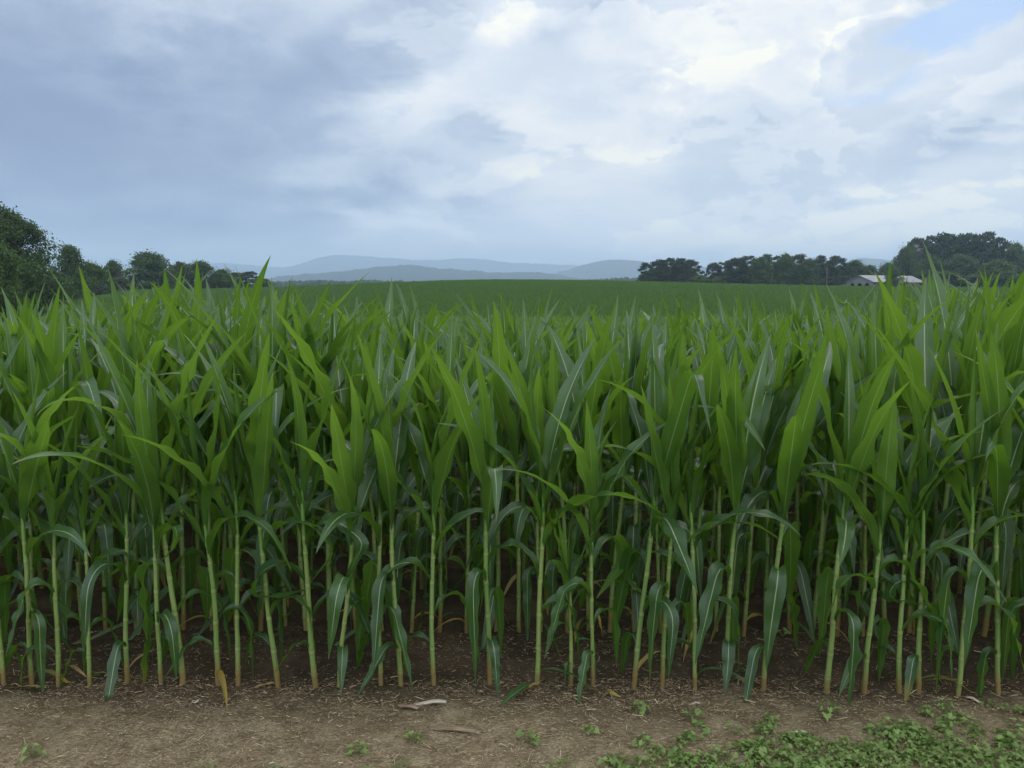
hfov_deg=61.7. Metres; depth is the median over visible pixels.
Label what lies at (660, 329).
corn plant
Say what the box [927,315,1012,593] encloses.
corn plant
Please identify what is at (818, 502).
corn plant
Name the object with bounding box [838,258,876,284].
broadleaf tree
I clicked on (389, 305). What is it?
corn plant
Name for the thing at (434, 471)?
corn plant
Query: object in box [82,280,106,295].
bush
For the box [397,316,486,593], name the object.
corn plant
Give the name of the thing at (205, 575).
corn plant
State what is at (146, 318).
corn plant
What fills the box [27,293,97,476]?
corn plant
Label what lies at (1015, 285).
corn plant
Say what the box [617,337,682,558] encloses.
corn plant
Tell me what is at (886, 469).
corn plant
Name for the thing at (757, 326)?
corn plant
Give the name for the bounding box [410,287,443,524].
corn plant
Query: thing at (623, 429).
corn plant
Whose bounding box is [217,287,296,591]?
corn plant
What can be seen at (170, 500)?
corn plant
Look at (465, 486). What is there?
corn plant
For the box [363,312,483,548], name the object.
corn plant
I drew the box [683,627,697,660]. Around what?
fallen leaf
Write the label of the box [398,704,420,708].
husk piece
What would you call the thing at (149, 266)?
broadleaf tree
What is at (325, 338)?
corn plant
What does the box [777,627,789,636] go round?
weed seedling
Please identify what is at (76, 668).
fallen leaf
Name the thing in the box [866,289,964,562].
corn plant
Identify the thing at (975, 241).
pine tree
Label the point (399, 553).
corn plant
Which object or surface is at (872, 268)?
broadleaf tree
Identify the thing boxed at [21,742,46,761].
weed seedling
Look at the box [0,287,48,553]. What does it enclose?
corn plant
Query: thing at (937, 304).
corn plant
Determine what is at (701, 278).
bush
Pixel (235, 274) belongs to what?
pine tree
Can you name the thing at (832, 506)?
corn plant
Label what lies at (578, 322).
corn plant
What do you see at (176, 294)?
corn plant
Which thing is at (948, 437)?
corn plant
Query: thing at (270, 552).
corn plant
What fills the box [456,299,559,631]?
corn plant
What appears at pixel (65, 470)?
corn plant
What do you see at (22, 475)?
corn plant
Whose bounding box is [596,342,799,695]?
corn plant
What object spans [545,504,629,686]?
corn plant
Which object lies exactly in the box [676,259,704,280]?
pine tree
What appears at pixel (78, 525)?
corn plant
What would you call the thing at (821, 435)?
corn plant
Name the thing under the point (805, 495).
corn plant
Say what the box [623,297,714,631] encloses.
corn plant
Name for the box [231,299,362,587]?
corn plant
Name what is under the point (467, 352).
corn plant
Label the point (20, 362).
corn plant
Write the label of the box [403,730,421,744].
weed seedling
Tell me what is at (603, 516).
corn plant
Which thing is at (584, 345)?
corn plant
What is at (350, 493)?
corn plant
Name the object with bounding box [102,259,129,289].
broadleaf tree
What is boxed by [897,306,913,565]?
corn plant
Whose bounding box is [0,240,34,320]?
broadleaf tree
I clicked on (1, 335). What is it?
corn plant
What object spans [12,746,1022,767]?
grass
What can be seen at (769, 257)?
pine tree
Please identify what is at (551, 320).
corn plant
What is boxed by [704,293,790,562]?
corn plant
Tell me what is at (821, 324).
corn plant
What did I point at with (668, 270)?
pine tree
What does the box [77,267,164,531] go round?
corn plant
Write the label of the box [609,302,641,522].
corn plant
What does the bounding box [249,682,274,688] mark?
fallen leaf
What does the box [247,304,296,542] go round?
corn plant
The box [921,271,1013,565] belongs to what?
corn plant
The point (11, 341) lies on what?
corn plant
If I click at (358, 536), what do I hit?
corn plant
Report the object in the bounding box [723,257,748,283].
pine tree
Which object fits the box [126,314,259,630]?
corn plant
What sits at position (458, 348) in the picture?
corn plant
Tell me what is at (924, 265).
broadleaf tree
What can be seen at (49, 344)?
corn plant
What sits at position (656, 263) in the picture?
pine tree
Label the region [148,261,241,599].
corn plant
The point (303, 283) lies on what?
woods
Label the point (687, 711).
weed seedling
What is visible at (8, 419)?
corn plant
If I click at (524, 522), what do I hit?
corn plant
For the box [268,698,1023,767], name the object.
weeds
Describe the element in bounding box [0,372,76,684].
corn plant
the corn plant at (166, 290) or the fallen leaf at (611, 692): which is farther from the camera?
the corn plant at (166, 290)
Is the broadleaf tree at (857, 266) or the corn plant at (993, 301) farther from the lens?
the broadleaf tree at (857, 266)
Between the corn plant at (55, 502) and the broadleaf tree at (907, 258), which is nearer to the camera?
the corn plant at (55, 502)
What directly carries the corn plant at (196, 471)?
on the ground at (48, 725)
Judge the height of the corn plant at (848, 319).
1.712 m
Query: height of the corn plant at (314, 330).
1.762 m
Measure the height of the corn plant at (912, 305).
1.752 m
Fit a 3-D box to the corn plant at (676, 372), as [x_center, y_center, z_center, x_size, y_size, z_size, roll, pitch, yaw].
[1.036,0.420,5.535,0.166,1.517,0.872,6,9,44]
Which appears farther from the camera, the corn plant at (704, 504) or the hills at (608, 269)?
the hills at (608, 269)
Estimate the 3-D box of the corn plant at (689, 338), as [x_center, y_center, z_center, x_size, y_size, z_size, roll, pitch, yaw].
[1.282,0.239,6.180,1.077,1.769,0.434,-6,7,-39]
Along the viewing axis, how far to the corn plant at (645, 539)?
4.90 m
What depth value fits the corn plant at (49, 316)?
6.75 m
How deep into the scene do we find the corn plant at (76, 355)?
6.00 m
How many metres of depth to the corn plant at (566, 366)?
4.30 m
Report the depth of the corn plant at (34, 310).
6.12 m
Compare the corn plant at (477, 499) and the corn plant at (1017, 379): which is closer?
the corn plant at (1017, 379)
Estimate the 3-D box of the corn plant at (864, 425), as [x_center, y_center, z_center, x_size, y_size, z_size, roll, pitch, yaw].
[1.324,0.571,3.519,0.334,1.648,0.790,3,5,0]
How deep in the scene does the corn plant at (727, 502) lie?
6.75 m
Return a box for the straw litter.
[0,517,1023,767]
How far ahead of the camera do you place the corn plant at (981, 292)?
5.73 m
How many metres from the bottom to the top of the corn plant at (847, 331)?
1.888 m
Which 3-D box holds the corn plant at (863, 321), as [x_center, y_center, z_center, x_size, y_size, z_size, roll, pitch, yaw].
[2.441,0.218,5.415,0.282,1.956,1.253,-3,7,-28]
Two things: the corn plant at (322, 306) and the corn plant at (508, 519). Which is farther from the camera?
the corn plant at (322, 306)
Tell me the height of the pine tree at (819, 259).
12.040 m
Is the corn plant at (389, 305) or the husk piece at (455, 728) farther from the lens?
the corn plant at (389, 305)
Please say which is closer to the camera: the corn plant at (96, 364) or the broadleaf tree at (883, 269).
the corn plant at (96, 364)
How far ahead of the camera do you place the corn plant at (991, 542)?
5.59 m
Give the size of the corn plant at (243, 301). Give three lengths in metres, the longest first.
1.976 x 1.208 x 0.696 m
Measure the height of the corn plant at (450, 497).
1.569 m
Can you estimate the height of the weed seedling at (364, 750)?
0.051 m
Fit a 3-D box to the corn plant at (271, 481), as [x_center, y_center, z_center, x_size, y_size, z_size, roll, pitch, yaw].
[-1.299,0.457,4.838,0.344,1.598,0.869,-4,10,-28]
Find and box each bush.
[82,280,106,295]
[109,276,130,291]
[246,278,274,287]
[686,275,711,282]
[708,276,726,282]
[904,282,921,286]
[926,270,965,286]
[964,274,998,286]
[991,270,1019,286]
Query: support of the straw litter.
on the ground at (48, 725)
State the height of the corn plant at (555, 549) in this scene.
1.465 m
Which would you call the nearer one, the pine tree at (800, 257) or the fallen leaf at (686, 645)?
the fallen leaf at (686, 645)
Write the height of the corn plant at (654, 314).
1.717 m
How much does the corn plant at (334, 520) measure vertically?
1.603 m
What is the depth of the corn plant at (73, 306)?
6.69 m
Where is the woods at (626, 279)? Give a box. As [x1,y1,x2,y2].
[587,276,708,280]
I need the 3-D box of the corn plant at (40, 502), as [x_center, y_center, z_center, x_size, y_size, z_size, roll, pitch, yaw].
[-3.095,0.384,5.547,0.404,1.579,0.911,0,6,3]
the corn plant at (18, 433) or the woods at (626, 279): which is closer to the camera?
the corn plant at (18, 433)
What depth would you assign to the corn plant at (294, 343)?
6.86 m
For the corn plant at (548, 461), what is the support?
on the ground at (48, 725)
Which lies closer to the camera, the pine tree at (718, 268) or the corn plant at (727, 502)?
the corn plant at (727, 502)
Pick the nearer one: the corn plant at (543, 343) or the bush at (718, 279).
the corn plant at (543, 343)
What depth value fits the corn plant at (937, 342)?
4.85 m
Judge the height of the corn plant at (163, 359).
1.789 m
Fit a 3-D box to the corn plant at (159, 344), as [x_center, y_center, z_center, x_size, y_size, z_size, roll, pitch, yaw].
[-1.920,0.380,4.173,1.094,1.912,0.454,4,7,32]
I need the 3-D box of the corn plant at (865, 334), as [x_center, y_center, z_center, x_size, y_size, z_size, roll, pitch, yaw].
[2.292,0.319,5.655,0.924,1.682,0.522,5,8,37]
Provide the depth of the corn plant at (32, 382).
4.32 m
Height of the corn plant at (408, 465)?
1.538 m
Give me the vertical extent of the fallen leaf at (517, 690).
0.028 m
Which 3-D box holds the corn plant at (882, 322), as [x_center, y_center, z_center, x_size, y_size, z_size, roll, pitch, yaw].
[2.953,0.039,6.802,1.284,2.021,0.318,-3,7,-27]
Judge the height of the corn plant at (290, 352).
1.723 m
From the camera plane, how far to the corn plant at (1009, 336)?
4.75 m
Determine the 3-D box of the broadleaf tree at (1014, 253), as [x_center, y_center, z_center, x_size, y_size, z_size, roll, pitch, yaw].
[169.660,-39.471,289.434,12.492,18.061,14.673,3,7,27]
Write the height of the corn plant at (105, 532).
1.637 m
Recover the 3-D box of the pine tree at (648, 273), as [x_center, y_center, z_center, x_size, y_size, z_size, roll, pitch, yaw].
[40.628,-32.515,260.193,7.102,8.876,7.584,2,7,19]
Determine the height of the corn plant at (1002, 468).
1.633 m
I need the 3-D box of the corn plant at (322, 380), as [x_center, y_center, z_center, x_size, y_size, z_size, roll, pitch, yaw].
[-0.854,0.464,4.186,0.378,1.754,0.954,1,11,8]
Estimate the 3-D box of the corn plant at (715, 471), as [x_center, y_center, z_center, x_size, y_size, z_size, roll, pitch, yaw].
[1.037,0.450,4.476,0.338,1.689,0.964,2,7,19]
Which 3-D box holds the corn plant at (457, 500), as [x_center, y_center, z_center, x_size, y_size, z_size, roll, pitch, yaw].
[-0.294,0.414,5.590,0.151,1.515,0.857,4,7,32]
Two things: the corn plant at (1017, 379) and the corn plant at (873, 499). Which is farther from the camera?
the corn plant at (873, 499)
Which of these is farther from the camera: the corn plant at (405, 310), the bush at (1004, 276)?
the bush at (1004, 276)
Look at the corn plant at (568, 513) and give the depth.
6.21 m
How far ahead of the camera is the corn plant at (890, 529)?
4.94 m
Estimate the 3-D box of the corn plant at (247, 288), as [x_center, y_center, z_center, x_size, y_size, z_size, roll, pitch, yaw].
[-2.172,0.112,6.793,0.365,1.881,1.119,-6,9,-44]
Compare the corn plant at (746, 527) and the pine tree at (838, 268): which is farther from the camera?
the pine tree at (838, 268)
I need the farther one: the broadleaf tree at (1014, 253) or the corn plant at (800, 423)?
the broadleaf tree at (1014, 253)
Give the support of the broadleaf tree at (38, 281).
on the ground at (48, 725)
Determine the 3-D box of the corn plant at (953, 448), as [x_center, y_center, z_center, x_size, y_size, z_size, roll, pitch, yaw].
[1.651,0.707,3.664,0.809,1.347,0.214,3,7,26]
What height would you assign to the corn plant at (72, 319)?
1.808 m
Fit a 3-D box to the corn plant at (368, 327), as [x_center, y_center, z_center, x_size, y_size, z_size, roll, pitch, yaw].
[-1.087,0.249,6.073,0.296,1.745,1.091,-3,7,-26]
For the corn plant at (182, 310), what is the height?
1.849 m
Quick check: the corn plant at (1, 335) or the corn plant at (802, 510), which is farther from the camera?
the corn plant at (1, 335)
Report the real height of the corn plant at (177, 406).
1.687 m
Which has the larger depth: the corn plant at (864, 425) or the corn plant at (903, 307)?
the corn plant at (903, 307)
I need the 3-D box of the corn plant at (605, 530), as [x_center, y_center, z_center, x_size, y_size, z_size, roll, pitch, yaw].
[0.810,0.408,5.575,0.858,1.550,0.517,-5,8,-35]
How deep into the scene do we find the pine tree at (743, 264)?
260.84 m
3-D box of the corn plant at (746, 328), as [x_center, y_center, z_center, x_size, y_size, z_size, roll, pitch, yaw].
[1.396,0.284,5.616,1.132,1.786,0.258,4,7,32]
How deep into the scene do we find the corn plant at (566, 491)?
6.06 m
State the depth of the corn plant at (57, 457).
6.29 m
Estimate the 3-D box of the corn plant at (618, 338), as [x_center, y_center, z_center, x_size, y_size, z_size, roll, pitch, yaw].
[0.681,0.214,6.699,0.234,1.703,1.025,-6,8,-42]
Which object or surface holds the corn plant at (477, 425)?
on the ground at (48, 725)
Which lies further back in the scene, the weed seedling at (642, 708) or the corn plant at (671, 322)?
the corn plant at (671, 322)
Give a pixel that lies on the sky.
(245, 132)
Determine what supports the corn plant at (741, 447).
on the ground at (48, 725)
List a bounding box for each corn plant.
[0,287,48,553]
[0,294,34,589]
[0,317,6,358]
[0,325,92,585]
[0,326,107,629]
[0,337,11,556]
[0,345,81,570]
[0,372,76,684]
[0,373,90,691]
[0,391,129,686]
[1,283,44,502]
[3,303,27,395]
[3,322,107,549]
[4,414,160,686]
[5,285,119,637]
[7,459,23,563]
[8,293,111,601]
[11,312,243,685]
[14,287,78,489]
[16,303,101,641]
[18,324,77,551]
[19,323,116,629]
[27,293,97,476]
[28,361,197,699]
[39,286,148,585]
[46,287,216,588]
[47,267,148,494]
[50,269,214,634]
[51,289,160,510]
[52,322,108,487]
[58,302,133,589]
[60,349,89,517]
[63,296,104,453]
[63,320,89,527]
[69,304,129,556]
[72,285,274,643]
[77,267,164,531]
[77,283,172,586]
[77,347,291,708]
[84,359,183,684]
[93,320,287,639]
[98,281,209,515]
[102,271,229,496]
[102,296,210,553]
[110,275,185,554]
[119,315,250,585]
[121,274,147,511]
[124,342,349,685]
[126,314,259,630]
[134,267,215,547]
[137,255,296,590]
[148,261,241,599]
[148,281,252,548]
[149,301,292,633]
[150,268,187,487]
[152,307,172,522]
[153,297,212,554]
[159,267,378,630]
[168,271,386,634]
[180,279,251,509]
[184,303,294,589]
[186,329,332,688]
[190,275,269,555]
[203,280,248,479]
[214,317,392,687]
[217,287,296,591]
[218,286,306,479]
[221,319,303,626]
[224,264,299,478]
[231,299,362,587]
[233,283,419,630]
[234,281,293,530]
[236,295,324,559]
[238,322,310,567]
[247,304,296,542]
[256,296,381,628]
[257,280,330,453]
[259,301,328,500]
[277,299,340,554]
[278,293,353,353]
[279,323,447,645]
[284,333,366,585]
[286,313,327,422]
[287,320,395,553]
[289,333,441,690]
[291,319,346,555]
[292,370,418,693]
[314,313,443,592]
[319,324,334,491]
[320,278,422,555]
[320,296,377,357]
[324,334,491,685]
[339,335,467,695]
[340,286,465,586]
[343,305,409,539]
[347,312,478,632]
[347,317,406,582]
[358,297,436,480]
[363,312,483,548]
[371,299,438,589]
[376,464,414,548]
[379,330,487,632]
[386,283,464,513]
[393,325,410,472]
[394,328,446,527]
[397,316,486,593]
[397,328,528,633]
[404,326,462,557]
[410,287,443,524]
[417,310,576,590]
[428,315,465,512]
[429,342,550,696]
[430,302,493,507]
[432,328,493,551]
[436,334,483,556]
[437,303,528,515]
[437,338,665,688]
[440,295,574,529]
[442,326,494,586]
[446,299,560,595]
[455,341,488,531]
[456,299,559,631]
[469,291,516,501]
[470,332,544,555]
[472,301,570,649]
[472,310,615,587]
[474,308,575,488]
[478,326,631,633]
[497,385,664,703]
[498,293,594,506]
[499,291,535,554]
[500,293,577,485]
[505,341,559,653]
[506,289,590,506]
[511,295,600,505]
[524,299,703,634]
[525,334,583,543]
[528,327,623,592]
[538,312,615,525]
[539,437,605,558]
[540,305,657,640]
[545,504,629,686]
[546,324,569,513]
[552,309,623,490]
[555,305,597,590]
[555,306,619,528]
[555,317,577,483]
[560,327,695,583]
[569,321,632,509]
[573,304,647,509]
[581,296,653,558]
[585,295,654,601]
[590,319,646,532]
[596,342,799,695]
[598,380,785,688]
[599,327,649,550]
[602,316,738,594]
[605,320,723,591]
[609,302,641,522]
[610,326,704,632]
[611,308,745,689]
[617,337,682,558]
[621,328,646,547]
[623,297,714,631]
[624,308,661,514]
[633,304,676,338]
[638,309,664,346]
[638,312,663,503]
[642,304,694,518]
[646,332,688,518]
[646,341,698,551]
[656,308,778,646]
[661,295,729,504]
[672,309,752,631]
[674,296,731,509]
[685,291,809,554]
[686,298,839,551]
[688,318,797,591]
[693,289,716,499]
[693,316,755,523]
[694,307,792,586]
[694,333,779,694]
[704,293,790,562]
[706,309,815,591]
[709,312,810,643]
[711,296,791,511]
[720,288,813,512]
[722,312,837,590]
[731,321,778,524]
[733,294,798,359]
[736,315,797,631]
[743,326,841,557]
[744,317,872,644]
[744,321,831,701]
[749,288,807,520]
[749,312,809,591]
[757,322,834,549]
[758,279,877,530]
[758,315,781,499]
[769,301,857,549]
[773,325,901,642]
[778,289,809,518]
[780,291,942,622]
[783,275,979,636]
[795,319,908,706]
[799,320,906,576]
[799,332,887,563]
[800,370,977,696]
[805,308,907,557]
[805,395,1008,693]
[806,293,945,655]
[807,378,1010,700]
[828,302,865,562]
[830,304,857,492]
[832,325,875,512]
[833,263,901,510]
[834,310,911,597]
[845,268,939,556]
[850,285,986,443]
[852,322,884,512]
[854,271,971,632]
[859,276,917,509]
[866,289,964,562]
[866,315,1023,696]
[867,284,937,586]
[882,261,1011,558]
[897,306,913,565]
[899,240,1023,652]
[900,287,963,590]
[905,287,984,318]
[905,288,975,598]
[908,289,913,440]
[910,297,932,530]
[911,268,952,501]
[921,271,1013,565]
[926,268,1023,631]
[927,289,1023,636]
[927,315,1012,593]
[933,294,986,593]
[937,308,1005,555]
[938,292,1014,538]
[939,302,1023,590]
[943,271,1023,311]
[948,344,1023,597]
[949,275,1013,423]
[954,328,1023,613]
[955,267,1023,451]
[958,318,993,546]
[961,273,999,514]
[963,326,1023,695]
[981,272,1023,593]
[1007,277,1014,306]
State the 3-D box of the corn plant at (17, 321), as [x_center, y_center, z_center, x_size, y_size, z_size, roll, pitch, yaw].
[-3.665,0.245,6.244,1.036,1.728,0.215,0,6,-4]
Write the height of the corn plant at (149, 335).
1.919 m
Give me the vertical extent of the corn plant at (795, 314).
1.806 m
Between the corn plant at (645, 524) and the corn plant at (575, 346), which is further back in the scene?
the corn plant at (575, 346)
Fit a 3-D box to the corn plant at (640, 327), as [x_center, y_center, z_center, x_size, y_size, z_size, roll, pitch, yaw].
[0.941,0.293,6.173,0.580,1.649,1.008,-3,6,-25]
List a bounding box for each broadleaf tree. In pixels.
[0,201,79,314]
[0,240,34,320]
[19,268,49,311]
[50,244,98,299]
[77,261,114,295]
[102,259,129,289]
[122,249,177,288]
[166,261,193,288]
[185,259,230,288]
[209,268,237,288]
[743,256,781,284]
[769,251,805,284]
[794,257,824,285]
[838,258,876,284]
[860,264,882,274]
[878,261,894,275]
[884,266,904,285]
[891,242,921,278]
[908,254,950,282]
[938,253,982,286]
[973,259,1017,286]
[999,240,1023,284]
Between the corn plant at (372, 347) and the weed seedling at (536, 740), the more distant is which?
the corn plant at (372, 347)
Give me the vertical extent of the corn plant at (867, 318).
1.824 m
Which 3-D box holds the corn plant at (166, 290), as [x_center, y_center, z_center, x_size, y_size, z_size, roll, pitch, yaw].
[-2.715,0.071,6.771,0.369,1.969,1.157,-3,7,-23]
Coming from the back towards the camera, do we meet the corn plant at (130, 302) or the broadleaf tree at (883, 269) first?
the broadleaf tree at (883, 269)
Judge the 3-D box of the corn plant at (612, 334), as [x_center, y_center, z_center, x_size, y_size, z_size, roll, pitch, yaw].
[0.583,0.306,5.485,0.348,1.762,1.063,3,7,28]
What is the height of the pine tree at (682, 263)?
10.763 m
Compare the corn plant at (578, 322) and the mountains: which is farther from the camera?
the mountains
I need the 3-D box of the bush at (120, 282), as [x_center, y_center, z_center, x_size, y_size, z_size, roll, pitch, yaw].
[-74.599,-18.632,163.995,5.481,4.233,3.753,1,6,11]
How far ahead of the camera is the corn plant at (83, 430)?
5.61 m
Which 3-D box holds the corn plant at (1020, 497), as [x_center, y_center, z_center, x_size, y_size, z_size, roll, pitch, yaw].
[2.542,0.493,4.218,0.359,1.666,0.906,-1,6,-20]
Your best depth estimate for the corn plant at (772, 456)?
4.32 m
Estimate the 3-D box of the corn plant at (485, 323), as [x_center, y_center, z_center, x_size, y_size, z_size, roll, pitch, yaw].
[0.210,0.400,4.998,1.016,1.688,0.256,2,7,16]
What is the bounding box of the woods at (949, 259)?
[892,249,1023,270]
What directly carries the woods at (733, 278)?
on the ground at (48, 725)
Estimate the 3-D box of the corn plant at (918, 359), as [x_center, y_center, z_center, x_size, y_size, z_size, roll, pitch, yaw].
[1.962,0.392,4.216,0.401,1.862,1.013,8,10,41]
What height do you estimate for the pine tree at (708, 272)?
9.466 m
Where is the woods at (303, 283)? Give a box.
[272,279,413,286]
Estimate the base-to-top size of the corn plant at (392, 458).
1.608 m
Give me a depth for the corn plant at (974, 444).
3.62 m
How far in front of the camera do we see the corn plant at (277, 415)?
4.28 m
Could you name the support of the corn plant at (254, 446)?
on the ground at (48, 725)
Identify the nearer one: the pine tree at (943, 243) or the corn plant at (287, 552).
the corn plant at (287, 552)
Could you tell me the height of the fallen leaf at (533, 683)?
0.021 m
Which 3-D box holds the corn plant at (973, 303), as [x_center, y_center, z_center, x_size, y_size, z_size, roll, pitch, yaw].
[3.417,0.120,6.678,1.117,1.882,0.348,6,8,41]
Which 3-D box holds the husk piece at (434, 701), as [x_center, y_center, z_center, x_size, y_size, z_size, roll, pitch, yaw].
[-0.352,1.345,3.630,0.154,0.018,0.030,-2,6,2]
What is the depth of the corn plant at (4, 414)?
4.99 m
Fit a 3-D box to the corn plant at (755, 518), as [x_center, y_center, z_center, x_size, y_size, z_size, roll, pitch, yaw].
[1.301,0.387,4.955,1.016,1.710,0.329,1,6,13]
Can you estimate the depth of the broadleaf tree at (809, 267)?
258.19 m
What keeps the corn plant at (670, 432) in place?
on the ground at (48, 725)
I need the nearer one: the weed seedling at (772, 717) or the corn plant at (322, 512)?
the weed seedling at (772, 717)
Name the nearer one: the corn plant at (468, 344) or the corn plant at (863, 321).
the corn plant at (863, 321)
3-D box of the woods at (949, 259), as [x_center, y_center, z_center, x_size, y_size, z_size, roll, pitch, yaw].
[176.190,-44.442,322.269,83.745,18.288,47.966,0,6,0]
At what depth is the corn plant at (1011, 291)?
6.39 m
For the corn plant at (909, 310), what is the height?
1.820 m
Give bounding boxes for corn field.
[0,274,1023,680]
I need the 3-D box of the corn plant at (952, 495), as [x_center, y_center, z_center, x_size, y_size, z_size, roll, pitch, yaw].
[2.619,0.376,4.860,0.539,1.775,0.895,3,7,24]
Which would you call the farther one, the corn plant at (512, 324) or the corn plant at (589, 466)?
the corn plant at (512, 324)
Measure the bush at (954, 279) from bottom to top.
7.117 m
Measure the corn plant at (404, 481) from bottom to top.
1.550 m
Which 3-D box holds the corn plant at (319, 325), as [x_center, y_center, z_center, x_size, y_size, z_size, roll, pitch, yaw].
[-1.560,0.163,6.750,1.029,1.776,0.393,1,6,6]
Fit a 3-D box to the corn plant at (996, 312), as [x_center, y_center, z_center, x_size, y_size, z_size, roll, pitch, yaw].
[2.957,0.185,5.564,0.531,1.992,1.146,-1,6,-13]
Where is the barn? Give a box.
[839,275,921,285]
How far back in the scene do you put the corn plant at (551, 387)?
4.29 m
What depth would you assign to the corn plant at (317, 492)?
4.96 m
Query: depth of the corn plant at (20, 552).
4.50 m
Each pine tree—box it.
[231,272,251,287]
[237,271,257,286]
[636,262,657,281]
[645,259,673,281]
[655,257,685,281]
[669,258,698,281]
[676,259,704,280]
[704,262,720,282]
[710,260,738,282]
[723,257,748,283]
[733,255,759,283]
[761,253,787,283]
[788,253,805,281]
[812,255,838,285]
[819,255,853,285]
[893,237,941,264]
[916,235,953,270]
[935,232,970,260]
[946,232,985,272]
[956,231,1006,263]
[979,237,1012,286]
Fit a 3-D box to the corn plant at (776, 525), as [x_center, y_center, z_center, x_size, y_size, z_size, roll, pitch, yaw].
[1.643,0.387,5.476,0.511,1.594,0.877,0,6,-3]
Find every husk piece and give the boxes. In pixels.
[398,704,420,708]
[414,699,446,705]
[429,725,483,733]
[966,696,980,702]
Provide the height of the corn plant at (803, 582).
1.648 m
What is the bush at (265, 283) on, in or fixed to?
on the ground at (48, 725)
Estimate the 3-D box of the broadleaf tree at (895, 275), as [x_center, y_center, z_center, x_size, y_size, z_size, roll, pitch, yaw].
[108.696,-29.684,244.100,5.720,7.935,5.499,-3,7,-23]
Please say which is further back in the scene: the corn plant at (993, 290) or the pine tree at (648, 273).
the pine tree at (648, 273)
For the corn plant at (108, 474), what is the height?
1.823 m
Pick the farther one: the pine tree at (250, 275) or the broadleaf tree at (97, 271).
the pine tree at (250, 275)
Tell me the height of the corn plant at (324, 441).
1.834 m
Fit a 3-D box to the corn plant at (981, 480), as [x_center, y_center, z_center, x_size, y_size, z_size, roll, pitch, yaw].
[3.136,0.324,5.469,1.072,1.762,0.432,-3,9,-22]
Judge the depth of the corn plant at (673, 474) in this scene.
3.67 m
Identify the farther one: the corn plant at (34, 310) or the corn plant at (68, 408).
the corn plant at (34, 310)
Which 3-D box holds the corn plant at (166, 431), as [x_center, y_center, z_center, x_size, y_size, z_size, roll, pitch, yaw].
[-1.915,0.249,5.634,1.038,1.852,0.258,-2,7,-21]
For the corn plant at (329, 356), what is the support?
on the ground at (48, 725)
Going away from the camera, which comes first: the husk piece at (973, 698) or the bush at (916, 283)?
the husk piece at (973, 698)
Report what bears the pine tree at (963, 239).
on the ground at (48, 725)
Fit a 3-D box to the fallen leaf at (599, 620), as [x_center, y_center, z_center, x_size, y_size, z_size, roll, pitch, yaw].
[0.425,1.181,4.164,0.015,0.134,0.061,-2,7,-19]
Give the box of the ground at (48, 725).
[0,293,1023,767]
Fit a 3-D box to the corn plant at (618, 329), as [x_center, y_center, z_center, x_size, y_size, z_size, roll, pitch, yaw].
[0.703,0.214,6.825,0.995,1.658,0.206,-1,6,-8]
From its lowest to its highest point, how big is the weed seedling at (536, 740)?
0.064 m
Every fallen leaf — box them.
[7,684,45,687]
[69,665,85,676]
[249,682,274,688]
[498,682,530,707]
[523,682,538,690]
[598,615,602,636]
[607,689,620,696]
[638,651,659,668]
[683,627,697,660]
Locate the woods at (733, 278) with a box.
[639,264,841,285]
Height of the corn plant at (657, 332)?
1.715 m
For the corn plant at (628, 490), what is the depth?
5.50 m
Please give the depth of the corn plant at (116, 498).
4.83 m
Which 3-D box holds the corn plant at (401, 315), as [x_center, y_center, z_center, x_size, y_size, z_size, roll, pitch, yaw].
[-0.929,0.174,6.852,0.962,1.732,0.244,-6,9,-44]
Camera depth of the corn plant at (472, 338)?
6.24 m
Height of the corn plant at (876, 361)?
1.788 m
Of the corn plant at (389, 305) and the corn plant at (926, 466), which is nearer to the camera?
the corn plant at (926, 466)
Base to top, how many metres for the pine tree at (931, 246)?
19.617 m
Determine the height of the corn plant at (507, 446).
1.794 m
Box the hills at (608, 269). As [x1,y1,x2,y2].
[551,258,892,279]
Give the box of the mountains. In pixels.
[62,255,850,287]
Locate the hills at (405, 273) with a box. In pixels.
[250,264,586,284]
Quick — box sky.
[0,0,1023,270]
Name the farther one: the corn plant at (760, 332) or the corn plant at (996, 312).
the corn plant at (760, 332)
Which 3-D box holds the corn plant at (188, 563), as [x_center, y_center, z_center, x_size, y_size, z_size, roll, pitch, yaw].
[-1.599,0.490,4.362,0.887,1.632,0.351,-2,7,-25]
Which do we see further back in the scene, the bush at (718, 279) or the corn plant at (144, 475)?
the bush at (718, 279)
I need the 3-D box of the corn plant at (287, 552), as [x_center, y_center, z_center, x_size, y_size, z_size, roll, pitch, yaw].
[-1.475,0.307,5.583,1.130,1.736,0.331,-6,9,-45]
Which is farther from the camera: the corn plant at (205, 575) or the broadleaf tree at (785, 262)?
the broadleaf tree at (785, 262)
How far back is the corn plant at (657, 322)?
6.78 m
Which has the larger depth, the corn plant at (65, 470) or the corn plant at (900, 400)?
the corn plant at (65, 470)
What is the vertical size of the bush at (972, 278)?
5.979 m
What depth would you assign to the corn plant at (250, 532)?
5.38 m
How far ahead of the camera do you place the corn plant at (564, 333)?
6.01 m
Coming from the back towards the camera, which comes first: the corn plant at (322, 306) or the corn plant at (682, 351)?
the corn plant at (322, 306)
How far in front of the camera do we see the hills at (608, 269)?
4107.94 m
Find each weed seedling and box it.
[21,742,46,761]
[345,740,367,754]
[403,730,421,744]
[514,728,539,746]
[580,725,599,735]
[629,700,651,714]
[680,708,706,722]
[764,712,778,721]
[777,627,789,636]
[813,698,842,721]
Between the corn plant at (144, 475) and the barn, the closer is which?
the corn plant at (144, 475)
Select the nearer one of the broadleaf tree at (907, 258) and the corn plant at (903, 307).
the corn plant at (903, 307)
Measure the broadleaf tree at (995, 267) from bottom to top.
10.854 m

